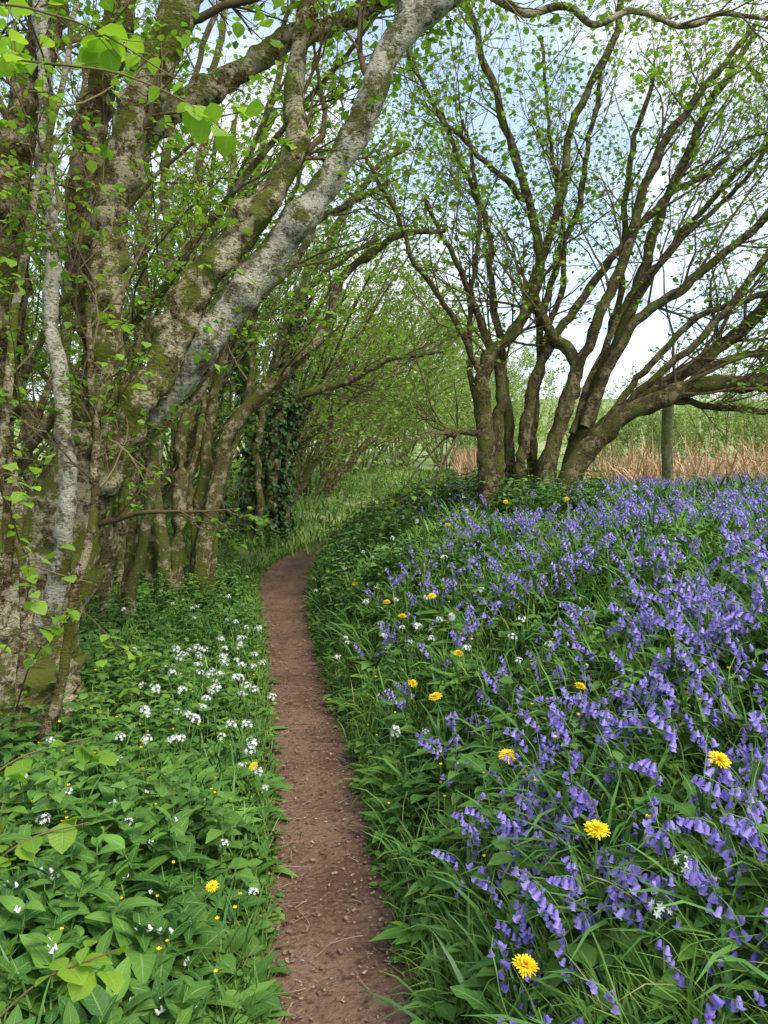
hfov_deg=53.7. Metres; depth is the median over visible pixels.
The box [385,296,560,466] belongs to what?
coppiced tree
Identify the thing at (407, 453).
coppiced tree
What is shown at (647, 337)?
sky
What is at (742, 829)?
bluebell
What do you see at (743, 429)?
coppiced tree
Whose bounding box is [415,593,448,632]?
dandelion
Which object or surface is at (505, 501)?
dandelion
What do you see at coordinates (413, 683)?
dandelion
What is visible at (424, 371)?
coppiced tree
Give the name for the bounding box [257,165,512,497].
coppiced tree
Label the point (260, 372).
coppiced tree
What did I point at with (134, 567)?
coppiced hazel tree
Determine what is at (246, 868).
herbs
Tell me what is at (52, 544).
hazel tree
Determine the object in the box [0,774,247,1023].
comfrey plants
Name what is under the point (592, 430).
multi stemmed tree
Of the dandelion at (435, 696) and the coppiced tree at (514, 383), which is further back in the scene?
the coppiced tree at (514, 383)
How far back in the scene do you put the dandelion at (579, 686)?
2.69 m
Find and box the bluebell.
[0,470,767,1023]
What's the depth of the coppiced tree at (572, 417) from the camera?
37.95 m
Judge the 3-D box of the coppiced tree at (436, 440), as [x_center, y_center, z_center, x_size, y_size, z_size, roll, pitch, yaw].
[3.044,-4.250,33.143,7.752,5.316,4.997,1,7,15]
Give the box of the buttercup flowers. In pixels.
[3,532,736,1021]
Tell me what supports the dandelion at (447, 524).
on the ground at (428, 466)
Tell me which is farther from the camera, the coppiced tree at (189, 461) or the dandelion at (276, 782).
the coppiced tree at (189, 461)
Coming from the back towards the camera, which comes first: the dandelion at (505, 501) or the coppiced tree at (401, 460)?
the coppiced tree at (401, 460)
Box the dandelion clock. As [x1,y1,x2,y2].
[448,613,455,650]
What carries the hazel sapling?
on the ground at (428, 466)
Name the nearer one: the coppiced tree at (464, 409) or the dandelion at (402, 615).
the dandelion at (402, 615)
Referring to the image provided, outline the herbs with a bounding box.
[0,482,767,1023]
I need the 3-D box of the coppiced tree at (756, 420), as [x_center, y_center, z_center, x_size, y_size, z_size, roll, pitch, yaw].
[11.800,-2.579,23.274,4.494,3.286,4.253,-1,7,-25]
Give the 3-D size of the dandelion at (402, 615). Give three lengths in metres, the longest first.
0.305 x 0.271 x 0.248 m
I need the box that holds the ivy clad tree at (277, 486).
[129,35,506,542]
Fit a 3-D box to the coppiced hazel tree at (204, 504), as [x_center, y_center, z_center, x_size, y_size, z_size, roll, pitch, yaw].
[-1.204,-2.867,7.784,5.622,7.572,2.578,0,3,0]
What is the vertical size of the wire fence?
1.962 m
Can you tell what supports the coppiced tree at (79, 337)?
on the ground at (428, 466)
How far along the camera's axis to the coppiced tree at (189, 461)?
9.40 m
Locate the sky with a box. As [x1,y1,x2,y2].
[0,0,767,400]
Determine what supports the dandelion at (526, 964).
on the ground at (428, 466)
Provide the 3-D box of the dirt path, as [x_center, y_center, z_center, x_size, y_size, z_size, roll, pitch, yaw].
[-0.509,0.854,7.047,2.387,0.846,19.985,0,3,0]
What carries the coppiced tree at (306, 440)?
on the ground at (428, 466)
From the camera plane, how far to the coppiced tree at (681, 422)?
41.53 m
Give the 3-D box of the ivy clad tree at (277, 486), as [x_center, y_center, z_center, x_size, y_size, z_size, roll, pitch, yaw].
[-0.898,-3.035,11.395,5.586,7.680,3.709,1,3,12]
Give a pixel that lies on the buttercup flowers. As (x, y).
(367, 724)
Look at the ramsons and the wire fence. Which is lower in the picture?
the ramsons
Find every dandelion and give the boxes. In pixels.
[199,874,247,920]
[247,762,292,796]
[343,581,363,611]
[368,600,398,635]
[379,613,411,659]
[380,679,417,732]
[414,692,469,752]
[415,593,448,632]
[425,523,453,546]
[428,650,463,694]
[450,953,539,1023]
[461,748,530,817]
[490,500,511,522]
[524,819,610,938]
[535,682,586,742]
[562,497,577,513]
[644,751,740,854]
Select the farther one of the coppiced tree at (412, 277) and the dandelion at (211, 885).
the coppiced tree at (412, 277)
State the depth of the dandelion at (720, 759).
1.86 m
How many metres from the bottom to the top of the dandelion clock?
0.302 m
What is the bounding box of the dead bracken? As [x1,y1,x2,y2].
[449,418,767,487]
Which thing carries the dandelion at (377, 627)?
on the ground at (428, 466)
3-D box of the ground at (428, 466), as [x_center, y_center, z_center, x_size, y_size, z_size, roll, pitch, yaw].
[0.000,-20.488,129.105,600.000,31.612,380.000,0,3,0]
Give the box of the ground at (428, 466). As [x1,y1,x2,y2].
[0,398,767,1023]
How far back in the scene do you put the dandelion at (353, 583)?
6.20 m
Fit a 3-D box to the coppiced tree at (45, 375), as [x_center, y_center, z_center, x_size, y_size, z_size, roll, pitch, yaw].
[-4.122,-2.445,9.541,6.277,6.505,5.294,3,10,41]
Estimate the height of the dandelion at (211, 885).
0.158 m
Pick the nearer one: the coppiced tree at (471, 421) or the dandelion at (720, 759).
the dandelion at (720, 759)
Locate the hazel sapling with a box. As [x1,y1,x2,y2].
[0,591,138,1023]
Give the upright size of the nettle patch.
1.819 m
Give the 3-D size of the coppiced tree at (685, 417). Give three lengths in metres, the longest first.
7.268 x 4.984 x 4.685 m
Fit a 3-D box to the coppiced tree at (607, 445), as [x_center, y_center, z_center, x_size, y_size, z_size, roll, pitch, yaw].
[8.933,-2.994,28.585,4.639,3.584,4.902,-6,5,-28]
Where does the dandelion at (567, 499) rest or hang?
on the ground at (428, 466)
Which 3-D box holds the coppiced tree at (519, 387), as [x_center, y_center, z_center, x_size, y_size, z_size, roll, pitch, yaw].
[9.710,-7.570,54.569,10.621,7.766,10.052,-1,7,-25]
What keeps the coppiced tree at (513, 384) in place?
on the ground at (428, 466)
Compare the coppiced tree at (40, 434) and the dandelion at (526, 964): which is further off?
the coppiced tree at (40, 434)
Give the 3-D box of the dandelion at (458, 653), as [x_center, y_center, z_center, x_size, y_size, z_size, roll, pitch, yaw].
[0.339,0.751,3.618,0.239,0.209,0.207,9,24,-9]
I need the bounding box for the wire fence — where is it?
[463,397,767,482]
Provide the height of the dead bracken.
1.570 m
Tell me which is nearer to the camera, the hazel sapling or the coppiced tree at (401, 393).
the hazel sapling
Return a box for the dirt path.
[242,534,421,1023]
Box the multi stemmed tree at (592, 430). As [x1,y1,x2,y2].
[238,0,767,543]
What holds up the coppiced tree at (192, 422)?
on the ground at (428, 466)
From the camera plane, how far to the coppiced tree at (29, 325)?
17.00 m
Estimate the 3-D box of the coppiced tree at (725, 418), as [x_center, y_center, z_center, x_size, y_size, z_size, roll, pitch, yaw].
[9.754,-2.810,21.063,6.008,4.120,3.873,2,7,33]
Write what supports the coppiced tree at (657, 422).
on the ground at (428, 466)
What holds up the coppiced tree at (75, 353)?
on the ground at (428, 466)
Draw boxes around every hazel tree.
[0,0,543,598]
[0,0,767,754]
[11,0,243,624]
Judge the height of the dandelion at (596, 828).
0.328 m
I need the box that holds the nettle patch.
[0,462,767,952]
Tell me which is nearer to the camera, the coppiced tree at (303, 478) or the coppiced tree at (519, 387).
the coppiced tree at (303, 478)
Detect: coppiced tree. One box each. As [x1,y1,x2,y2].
[0,0,503,525]
[0,27,381,555]
[11,126,260,494]
[14,19,364,536]
[14,196,176,477]
[24,141,258,476]
[26,143,388,485]
[130,282,407,464]
[158,80,484,515]
[176,148,440,508]
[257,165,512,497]
[257,207,492,485]
[269,216,489,475]
[272,310,566,469]
[308,249,487,473]
[325,284,489,457]
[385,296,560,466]
[407,359,540,471]
[415,343,584,462]
[416,324,558,452]
[435,363,574,462]
[461,356,614,448]
[539,376,635,466]
[547,393,674,467]
[600,379,697,468]
[614,349,766,466]
[630,367,753,461]
[642,336,767,462]
[674,389,767,467]
[700,388,767,460]
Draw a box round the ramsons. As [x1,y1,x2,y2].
[0,491,767,1023]
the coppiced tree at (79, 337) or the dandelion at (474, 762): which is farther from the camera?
the coppiced tree at (79, 337)

